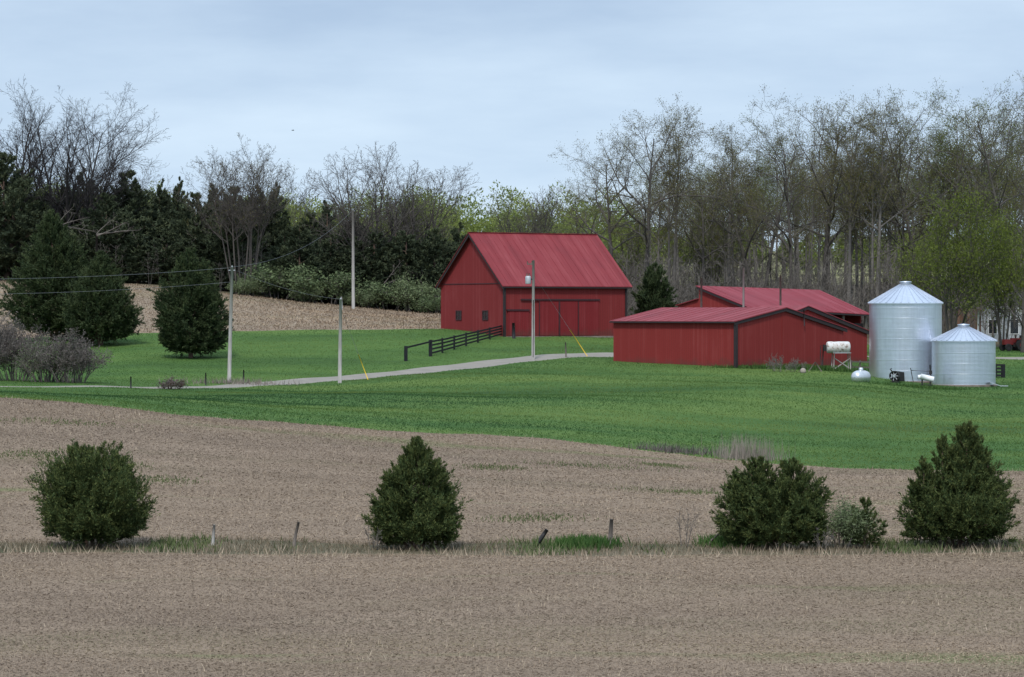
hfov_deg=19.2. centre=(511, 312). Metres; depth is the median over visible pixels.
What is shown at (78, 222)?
cedar
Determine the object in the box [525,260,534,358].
utility pole
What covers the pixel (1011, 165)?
wood tree
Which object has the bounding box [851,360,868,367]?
rail fence
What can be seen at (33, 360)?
thicket bush
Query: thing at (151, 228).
cedar
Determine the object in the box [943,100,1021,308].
wood tree
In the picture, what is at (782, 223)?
wood tree
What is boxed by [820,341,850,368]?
fuel tank
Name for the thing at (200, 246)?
cedar
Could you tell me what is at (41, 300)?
cedar
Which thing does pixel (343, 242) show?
cedar
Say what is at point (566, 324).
guy wire
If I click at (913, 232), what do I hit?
wood tree
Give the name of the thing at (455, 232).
cedar
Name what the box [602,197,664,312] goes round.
green tree
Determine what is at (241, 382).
dry grass
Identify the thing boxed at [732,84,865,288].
wood tree
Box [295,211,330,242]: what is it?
cedar
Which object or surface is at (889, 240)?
wood tree
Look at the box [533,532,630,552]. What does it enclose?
green grass
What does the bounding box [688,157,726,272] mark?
wood tree
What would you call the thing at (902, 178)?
wood tree
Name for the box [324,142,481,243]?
bare tree
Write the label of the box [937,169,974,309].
wood tree
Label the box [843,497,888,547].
cedar
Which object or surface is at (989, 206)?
wood tree
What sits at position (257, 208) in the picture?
cedar
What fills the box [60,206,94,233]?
dead branch
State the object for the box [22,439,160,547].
cedar
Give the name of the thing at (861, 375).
silver tank
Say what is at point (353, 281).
utility pole
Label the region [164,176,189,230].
cedar
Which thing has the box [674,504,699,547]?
sapling
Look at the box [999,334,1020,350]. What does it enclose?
farm tractor
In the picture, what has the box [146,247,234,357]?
cedar
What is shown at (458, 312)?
window
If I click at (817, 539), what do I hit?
dead weed
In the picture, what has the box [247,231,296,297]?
cedar
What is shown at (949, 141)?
wood tree
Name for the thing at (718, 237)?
wood tree
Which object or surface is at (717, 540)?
green grass
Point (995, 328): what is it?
window
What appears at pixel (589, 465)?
weeds
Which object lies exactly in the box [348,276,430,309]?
shrub
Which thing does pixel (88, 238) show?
cedar
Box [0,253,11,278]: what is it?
cedar
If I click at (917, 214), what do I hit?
wood tree
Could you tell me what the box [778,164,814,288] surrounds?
wood tree
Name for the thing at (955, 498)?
cedar
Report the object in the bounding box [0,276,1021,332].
woodland floor
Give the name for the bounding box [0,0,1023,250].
sky
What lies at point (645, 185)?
wood tree
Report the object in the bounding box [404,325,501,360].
board fence
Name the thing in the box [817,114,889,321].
wood tree
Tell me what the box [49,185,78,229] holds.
cedar
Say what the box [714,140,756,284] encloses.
wood tree
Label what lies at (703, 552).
corn stalks
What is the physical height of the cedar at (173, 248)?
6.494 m
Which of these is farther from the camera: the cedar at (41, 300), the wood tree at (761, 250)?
the wood tree at (761, 250)
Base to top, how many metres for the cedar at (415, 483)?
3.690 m
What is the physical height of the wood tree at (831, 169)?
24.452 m
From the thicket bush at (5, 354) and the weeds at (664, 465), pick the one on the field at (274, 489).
the weeds at (664, 465)
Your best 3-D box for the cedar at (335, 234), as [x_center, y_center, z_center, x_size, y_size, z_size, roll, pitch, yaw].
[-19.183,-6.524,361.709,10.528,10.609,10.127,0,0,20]
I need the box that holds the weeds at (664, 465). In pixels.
[620,459,707,469]
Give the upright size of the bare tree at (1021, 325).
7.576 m
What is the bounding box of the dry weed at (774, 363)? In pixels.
[766,355,789,371]
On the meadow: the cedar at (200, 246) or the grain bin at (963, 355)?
the grain bin at (963, 355)
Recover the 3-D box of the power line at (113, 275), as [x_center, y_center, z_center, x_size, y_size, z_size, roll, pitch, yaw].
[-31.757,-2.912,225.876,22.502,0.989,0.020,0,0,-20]
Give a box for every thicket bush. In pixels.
[0,310,24,370]
[0,316,49,380]
[10,331,76,381]
[28,328,113,382]
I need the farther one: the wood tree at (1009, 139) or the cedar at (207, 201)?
the cedar at (207, 201)
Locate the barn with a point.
(583, 281)
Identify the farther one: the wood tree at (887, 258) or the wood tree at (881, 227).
the wood tree at (887, 258)
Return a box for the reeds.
[699,432,789,461]
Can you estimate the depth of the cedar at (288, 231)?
353.63 m
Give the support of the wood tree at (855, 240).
on the woodland floor at (997, 344)
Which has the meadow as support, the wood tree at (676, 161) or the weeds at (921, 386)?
the weeds at (921, 386)
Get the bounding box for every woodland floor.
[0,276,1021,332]
[867,334,998,346]
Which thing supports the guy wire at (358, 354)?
attached to the utility pole at (340, 347)
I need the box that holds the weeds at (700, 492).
[615,486,720,495]
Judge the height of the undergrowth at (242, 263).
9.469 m
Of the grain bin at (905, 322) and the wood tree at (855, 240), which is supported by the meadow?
the grain bin at (905, 322)
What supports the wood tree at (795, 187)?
on the woodland floor at (262, 295)
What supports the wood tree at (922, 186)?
on the woodland floor at (997, 344)
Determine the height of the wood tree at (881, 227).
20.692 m
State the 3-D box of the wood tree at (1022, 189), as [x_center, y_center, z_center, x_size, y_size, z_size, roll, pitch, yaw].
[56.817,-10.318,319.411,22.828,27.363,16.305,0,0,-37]
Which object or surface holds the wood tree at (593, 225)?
on the woodland floor at (997, 344)
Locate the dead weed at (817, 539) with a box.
[813,527,834,548]
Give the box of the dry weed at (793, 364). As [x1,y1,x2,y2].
[784,359,806,371]
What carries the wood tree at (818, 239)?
on the woodland floor at (262, 295)
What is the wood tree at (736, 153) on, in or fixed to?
on the woodland floor at (997, 344)
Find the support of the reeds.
on the meadow
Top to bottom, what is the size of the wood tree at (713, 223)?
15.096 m
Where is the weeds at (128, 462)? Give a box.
[16,458,164,471]
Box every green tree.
[315,200,365,232]
[367,183,442,240]
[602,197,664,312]
[676,168,754,291]
[886,223,948,324]
[902,179,1023,330]
[967,201,1023,344]
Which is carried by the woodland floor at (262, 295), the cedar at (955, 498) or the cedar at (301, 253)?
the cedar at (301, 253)
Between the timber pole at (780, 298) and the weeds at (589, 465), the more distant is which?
the timber pole at (780, 298)
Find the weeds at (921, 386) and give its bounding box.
[856,379,996,389]
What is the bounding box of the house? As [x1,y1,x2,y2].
[955,289,1021,341]
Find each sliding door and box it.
[508,311,528,335]
[539,301,558,335]
[559,301,577,335]
[578,301,598,334]
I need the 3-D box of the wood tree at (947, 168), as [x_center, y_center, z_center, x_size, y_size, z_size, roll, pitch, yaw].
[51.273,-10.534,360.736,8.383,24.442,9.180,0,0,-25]
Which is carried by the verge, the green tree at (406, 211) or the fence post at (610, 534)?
the fence post at (610, 534)
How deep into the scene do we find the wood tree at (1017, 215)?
367.33 m
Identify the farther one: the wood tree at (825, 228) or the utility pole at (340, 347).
the wood tree at (825, 228)
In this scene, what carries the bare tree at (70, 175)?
on the woodland floor at (262, 295)
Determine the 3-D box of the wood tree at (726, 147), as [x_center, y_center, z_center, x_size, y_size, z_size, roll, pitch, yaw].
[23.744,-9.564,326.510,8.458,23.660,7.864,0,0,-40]
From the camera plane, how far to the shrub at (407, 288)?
343.44 m
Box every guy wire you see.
[342,312,367,378]
[535,277,586,355]
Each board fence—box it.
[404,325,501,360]
[996,364,1004,377]
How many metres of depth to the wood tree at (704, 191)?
359.97 m
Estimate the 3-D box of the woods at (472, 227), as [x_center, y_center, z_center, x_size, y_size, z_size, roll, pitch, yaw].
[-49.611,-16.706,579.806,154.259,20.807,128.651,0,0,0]
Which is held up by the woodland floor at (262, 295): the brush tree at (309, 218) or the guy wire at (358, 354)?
the brush tree at (309, 218)
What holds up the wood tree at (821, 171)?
on the woodland floor at (262, 295)
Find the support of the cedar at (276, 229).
on the woodland floor at (262, 295)
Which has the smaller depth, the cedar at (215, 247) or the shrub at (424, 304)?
the shrub at (424, 304)
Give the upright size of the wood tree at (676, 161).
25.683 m
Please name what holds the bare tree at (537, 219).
on the woodland floor at (262, 295)
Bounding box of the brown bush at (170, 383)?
[152,375,190,389]
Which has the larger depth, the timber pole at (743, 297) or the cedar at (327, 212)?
the cedar at (327, 212)
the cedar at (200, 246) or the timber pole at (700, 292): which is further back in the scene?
the cedar at (200, 246)
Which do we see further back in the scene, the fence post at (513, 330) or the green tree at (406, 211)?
the green tree at (406, 211)
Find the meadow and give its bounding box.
[0,357,1023,470]
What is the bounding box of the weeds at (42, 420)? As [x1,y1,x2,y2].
[0,416,142,429]
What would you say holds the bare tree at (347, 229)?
on the woodland floor at (262, 295)
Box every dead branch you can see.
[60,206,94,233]
[95,212,141,255]
[380,259,422,307]
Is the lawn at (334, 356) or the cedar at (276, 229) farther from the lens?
the cedar at (276, 229)
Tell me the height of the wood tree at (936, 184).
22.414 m
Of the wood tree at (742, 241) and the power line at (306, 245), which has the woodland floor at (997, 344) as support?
the wood tree at (742, 241)
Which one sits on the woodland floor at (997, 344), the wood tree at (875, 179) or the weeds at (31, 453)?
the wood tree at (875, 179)
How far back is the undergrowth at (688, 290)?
318.00 m
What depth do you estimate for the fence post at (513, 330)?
282.90 m
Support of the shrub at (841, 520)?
on the verge
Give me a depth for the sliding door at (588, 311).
290.14 m
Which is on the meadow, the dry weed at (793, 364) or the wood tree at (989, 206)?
the dry weed at (793, 364)
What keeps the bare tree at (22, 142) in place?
on the woodland floor at (262, 295)
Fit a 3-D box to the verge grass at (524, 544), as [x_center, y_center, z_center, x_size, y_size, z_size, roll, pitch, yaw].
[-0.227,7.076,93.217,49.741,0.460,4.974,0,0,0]
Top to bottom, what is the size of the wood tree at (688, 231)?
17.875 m
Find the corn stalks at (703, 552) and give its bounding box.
[0,543,1023,559]
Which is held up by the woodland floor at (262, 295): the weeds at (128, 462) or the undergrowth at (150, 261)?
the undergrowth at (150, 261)
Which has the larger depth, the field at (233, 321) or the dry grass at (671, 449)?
the field at (233, 321)
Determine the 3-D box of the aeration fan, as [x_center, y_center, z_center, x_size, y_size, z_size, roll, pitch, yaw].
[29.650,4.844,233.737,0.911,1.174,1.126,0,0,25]
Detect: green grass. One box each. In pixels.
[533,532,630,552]
[691,533,763,549]
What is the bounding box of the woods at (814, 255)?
[557,221,1022,277]
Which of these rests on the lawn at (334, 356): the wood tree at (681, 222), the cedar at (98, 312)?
the cedar at (98, 312)
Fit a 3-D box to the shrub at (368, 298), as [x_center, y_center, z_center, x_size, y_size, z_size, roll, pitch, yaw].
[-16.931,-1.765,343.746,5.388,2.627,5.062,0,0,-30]
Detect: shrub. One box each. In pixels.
[224,275,265,295]
[234,259,329,299]
[286,265,368,304]
[286,284,324,301]
[338,285,387,307]
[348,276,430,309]
[384,272,440,311]
[412,296,440,313]
[821,488,883,547]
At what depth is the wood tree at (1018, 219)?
368.54 m
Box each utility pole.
[227,265,234,380]
[338,297,341,382]
[352,210,354,308]
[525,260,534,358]
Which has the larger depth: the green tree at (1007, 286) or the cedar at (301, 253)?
the cedar at (301, 253)
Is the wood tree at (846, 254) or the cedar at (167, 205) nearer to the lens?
the cedar at (167, 205)
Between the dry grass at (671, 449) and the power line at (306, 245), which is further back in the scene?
the power line at (306, 245)
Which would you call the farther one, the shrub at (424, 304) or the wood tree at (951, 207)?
the shrub at (424, 304)
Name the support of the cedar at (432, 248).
on the woodland floor at (262, 295)
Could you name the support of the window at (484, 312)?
in the barn
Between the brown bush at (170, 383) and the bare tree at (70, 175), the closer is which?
the brown bush at (170, 383)
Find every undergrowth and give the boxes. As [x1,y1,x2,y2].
[9,228,224,285]
[233,238,437,309]
[607,219,1023,341]
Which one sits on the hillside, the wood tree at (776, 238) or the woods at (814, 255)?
the woods at (814, 255)
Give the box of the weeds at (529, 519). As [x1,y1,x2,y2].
[468,512,606,523]
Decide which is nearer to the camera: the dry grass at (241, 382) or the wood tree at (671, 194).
the dry grass at (241, 382)
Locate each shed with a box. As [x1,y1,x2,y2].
[609,305,868,367]
[675,285,868,328]
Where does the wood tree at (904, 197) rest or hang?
on the woodland floor at (997, 344)
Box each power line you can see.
[17,282,226,293]
[18,268,221,278]
[235,210,352,266]
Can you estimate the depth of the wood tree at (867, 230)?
325.69 m
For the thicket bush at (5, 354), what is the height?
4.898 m
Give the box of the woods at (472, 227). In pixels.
[35,176,646,256]
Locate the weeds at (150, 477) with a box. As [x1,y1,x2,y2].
[135,473,221,486]
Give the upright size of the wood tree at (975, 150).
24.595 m
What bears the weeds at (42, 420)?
on the field at (274, 489)
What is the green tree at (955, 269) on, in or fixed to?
on the lawn at (334, 356)
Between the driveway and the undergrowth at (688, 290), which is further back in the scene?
the undergrowth at (688, 290)
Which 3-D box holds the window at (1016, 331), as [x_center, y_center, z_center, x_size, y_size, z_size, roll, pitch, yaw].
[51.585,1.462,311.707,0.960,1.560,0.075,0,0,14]
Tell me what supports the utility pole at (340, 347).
on the meadow
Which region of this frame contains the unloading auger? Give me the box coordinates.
[910,365,933,385]
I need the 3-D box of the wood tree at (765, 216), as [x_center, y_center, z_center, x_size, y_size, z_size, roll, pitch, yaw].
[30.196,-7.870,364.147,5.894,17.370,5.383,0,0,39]
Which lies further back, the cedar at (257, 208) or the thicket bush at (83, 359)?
the cedar at (257, 208)
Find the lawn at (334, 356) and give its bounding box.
[0,329,1023,386]
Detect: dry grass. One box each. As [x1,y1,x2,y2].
[159,376,299,385]
[623,440,728,456]
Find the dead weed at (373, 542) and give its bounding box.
[362,526,384,548]
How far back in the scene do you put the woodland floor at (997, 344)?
307.43 m
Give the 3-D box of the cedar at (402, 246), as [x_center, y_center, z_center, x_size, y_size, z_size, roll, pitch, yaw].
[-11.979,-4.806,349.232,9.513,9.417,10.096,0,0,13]
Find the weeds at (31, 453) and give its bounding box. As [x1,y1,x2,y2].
[0,447,66,458]
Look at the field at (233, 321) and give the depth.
310.36 m
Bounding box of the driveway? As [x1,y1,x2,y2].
[1,352,1023,388]
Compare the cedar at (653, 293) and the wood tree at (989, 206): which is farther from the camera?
the wood tree at (989, 206)
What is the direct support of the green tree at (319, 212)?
on the woodland floor at (262, 295)
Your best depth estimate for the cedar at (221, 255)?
353.50 m
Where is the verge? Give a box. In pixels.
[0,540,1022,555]
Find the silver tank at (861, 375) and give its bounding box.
[851,368,870,381]
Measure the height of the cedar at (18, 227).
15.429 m
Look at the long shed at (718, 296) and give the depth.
271.18 m
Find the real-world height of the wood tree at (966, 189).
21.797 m
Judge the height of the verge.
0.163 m
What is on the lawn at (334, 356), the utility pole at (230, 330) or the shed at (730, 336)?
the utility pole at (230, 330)
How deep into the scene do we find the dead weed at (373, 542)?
92.54 m
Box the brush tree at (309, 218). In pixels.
[295,202,339,237]
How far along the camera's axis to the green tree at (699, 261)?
333.90 m
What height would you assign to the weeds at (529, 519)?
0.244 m
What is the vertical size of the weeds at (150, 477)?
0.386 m
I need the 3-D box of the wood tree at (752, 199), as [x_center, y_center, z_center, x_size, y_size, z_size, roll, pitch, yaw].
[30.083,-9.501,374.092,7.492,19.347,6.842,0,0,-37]
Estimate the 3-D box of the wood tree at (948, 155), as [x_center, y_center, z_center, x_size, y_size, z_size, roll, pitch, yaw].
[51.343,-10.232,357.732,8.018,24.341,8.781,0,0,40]
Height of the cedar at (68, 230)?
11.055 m
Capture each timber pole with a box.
[700,278,701,306]
[742,268,744,306]
[779,275,781,304]
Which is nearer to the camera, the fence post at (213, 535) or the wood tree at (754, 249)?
the fence post at (213, 535)
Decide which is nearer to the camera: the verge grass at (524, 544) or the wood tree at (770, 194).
the verge grass at (524, 544)
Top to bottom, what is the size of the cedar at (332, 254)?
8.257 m
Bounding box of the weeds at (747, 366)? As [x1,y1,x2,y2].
[685,363,793,369]
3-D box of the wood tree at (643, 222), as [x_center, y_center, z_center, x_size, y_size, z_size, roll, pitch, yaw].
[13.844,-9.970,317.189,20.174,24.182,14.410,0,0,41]
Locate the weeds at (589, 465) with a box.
[497,460,713,472]
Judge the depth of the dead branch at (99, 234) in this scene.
345.16 m
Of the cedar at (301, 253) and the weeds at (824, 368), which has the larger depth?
the cedar at (301, 253)
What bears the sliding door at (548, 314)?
in the barn
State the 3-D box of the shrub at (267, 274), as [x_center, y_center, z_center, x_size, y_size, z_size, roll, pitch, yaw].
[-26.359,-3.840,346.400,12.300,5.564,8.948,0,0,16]
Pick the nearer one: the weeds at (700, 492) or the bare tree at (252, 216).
the weeds at (700, 492)
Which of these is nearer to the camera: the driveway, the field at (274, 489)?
the field at (274, 489)
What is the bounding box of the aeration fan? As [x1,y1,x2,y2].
[889,368,904,382]
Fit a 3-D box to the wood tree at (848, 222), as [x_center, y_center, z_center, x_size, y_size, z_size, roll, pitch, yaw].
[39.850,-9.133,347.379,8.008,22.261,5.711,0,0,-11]
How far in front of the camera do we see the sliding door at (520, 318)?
285.85 m
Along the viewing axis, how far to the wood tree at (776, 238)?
334.87 m
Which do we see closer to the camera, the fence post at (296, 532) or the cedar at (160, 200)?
the fence post at (296, 532)
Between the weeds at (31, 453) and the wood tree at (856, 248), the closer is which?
the weeds at (31, 453)
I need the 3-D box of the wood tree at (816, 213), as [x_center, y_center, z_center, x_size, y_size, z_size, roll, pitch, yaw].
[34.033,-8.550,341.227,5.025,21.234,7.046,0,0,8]
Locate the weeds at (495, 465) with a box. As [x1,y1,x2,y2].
[452,462,546,471]
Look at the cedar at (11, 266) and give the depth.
351.67 m
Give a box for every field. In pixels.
[0,282,440,337]
[0,398,1023,544]
[0,552,1023,676]
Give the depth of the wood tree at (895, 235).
337.43 m
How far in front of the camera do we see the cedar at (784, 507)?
92.76 m
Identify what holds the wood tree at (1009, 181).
on the woodland floor at (262, 295)
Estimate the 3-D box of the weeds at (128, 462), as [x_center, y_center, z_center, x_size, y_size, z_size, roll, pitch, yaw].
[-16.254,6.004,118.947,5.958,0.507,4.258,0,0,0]
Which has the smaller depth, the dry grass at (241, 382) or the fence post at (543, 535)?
the fence post at (543, 535)
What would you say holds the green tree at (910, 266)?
on the woodland floor at (997, 344)
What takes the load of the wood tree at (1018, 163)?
on the woodland floor at (262, 295)
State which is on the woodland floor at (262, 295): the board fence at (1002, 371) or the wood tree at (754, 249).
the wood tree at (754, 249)
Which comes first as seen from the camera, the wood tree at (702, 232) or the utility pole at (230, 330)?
the utility pole at (230, 330)
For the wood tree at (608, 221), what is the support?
on the woodland floor at (997, 344)
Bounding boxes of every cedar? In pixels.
[0,151,64,280]
[0,209,89,340]
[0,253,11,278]
[1,196,69,263]
[1,238,25,276]
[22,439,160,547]
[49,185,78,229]
[57,250,144,345]
[63,170,102,233]
[66,192,149,269]
[83,169,168,281]
[112,234,166,282]
[137,189,178,282]
[138,231,195,284]
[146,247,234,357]
[155,178,172,236]
[160,191,230,258]
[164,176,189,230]
[167,234,222,280]
[190,184,225,235]
[190,186,269,289]
[206,231,247,290]
[244,187,272,235]
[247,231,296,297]
[249,182,291,251]
[261,222,340,300]
[264,226,303,297]
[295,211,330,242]
[300,234,371,303]
[317,200,338,234]
[327,236,390,305]
[330,215,370,244]
[334,231,351,302]
[347,229,417,307]
[361,435,473,548]
[376,230,435,309]
[386,231,414,242]
[394,227,458,311]
[432,221,466,270]
[630,262,677,314]
[710,455,836,549]
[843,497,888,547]
[893,420,1022,546]
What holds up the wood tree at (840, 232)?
on the woodland floor at (997, 344)
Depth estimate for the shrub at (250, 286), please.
344.09 m
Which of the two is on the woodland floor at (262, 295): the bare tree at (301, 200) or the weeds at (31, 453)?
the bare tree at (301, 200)
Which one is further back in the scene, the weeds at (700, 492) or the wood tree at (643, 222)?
the wood tree at (643, 222)
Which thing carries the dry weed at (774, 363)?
on the meadow
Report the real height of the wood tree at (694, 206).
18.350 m
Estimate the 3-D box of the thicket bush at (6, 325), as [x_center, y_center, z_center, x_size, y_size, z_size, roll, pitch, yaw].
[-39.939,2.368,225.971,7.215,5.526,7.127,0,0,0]
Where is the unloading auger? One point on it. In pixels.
(930, 378)
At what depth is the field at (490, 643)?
76.86 m
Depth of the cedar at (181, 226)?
356.44 m
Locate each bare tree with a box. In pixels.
[0,74,169,235]
[0,84,63,196]
[86,158,141,198]
[115,160,172,206]
[169,133,297,295]
[278,165,322,226]
[297,141,439,304]
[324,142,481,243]
[479,184,567,232]
[1001,281,1023,352]
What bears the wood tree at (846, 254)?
on the woodland floor at (262, 295)
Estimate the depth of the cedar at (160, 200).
363.81 m
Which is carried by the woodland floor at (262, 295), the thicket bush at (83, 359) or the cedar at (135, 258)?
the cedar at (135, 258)
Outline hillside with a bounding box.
[622,251,1001,284]
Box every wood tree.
[533,170,642,293]
[548,133,673,263]
[585,103,751,270]
[620,157,663,255]
[624,92,724,299]
[630,173,683,263]
[644,101,880,288]
[651,125,760,285]
[651,196,685,274]
[652,138,698,297]
[654,171,695,254]
[673,167,712,287]
[679,176,699,276]
[687,114,766,285]
[687,199,726,284]
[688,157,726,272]
[696,165,720,257]
[702,143,758,286]
[707,190,742,286]
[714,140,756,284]
[716,94,917,292]
[719,170,764,285]
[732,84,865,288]
[732,160,773,285]
[733,160,770,279]
[743,174,786,286]
[743,177,787,278]
[744,146,792,279]
[745,138,811,286]
[768,132,818,283]
[769,174,789,287]
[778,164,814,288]
[791,153,821,281]
[793,146,834,288]
[800,152,841,289]
[802,159,846,295]
[803,134,841,234]
[809,124,855,291]
[814,105,892,303]
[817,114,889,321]
[818,80,1023,296]
[822,87,933,298]
[823,145,865,300]
[827,135,881,323]
[827,168,874,301]
[831,161,871,298]
[833,170,899,299]
[841,88,958,281]
[859,103,937,277]
[860,159,900,292]
[861,144,917,281]
[871,71,1023,336]
[874,167,898,279]
[876,133,921,285]
[886,137,964,286]
[888,167,931,272]
[891,113,964,293]
[898,164,936,275]
[910,136,976,315]
[911,130,977,323]
[920,87,1014,327]
[927,125,980,239]
[933,111,1008,290]
[934,90,1023,252]
[936,140,1006,306]
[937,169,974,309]
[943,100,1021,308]
[973,171,1004,273]
[974,149,1021,239]
[977,142,1019,263]
[985,115,1023,278]
[988,118,1023,278]
[1004,169,1023,276]
[1005,179,1023,262]
[1009,125,1023,204]
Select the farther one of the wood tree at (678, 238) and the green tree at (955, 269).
the wood tree at (678, 238)
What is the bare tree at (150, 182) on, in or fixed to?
on the woodland floor at (262, 295)
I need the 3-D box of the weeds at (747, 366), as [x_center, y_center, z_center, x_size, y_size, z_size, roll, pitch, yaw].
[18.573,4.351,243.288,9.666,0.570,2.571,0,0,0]
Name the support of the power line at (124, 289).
attached to the utility pole at (230, 330)
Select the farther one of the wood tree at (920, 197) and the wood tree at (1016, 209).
the wood tree at (920, 197)
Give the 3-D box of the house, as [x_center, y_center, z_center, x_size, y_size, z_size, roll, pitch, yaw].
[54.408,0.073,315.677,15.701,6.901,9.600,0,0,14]
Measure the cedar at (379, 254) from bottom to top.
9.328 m
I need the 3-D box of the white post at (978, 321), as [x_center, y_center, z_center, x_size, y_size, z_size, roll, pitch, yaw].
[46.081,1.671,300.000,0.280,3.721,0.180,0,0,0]
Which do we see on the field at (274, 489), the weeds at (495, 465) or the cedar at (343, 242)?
the weeds at (495, 465)
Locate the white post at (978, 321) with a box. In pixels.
[977,311,978,330]
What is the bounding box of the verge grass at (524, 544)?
[47,532,1023,555]
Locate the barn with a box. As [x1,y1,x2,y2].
[435,232,632,337]
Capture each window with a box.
[456,310,461,319]
[482,310,487,319]
[988,319,997,333]
[1010,320,1018,333]
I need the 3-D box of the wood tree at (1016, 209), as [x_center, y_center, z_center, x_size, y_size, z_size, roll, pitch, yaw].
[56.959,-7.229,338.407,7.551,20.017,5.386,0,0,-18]
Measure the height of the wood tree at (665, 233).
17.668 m
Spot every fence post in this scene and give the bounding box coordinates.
[211,525,214,544]
[292,522,299,545]
[512,323,515,338]
[537,529,548,545]
[608,519,612,542]
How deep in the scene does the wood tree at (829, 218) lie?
325.04 m
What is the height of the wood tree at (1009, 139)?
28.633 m
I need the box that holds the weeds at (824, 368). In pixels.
[712,362,868,371]
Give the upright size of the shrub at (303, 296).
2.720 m
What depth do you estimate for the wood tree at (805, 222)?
382.12 m
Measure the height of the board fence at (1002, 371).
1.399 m
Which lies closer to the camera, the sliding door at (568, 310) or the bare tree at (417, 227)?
the sliding door at (568, 310)
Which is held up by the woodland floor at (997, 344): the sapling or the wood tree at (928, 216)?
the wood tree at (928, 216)
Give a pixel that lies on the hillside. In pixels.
(838, 276)
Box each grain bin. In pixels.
[868,281,942,382]
[930,324,997,386]
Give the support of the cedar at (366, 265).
on the woodland floor at (262, 295)
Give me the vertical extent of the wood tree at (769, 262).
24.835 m
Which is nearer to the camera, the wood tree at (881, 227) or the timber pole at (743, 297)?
the timber pole at (743, 297)
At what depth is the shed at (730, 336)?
248.20 m
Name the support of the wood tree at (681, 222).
on the woodland floor at (997, 344)
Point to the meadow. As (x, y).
(866, 402)
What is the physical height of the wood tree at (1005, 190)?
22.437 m
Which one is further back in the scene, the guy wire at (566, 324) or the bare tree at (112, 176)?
the bare tree at (112, 176)

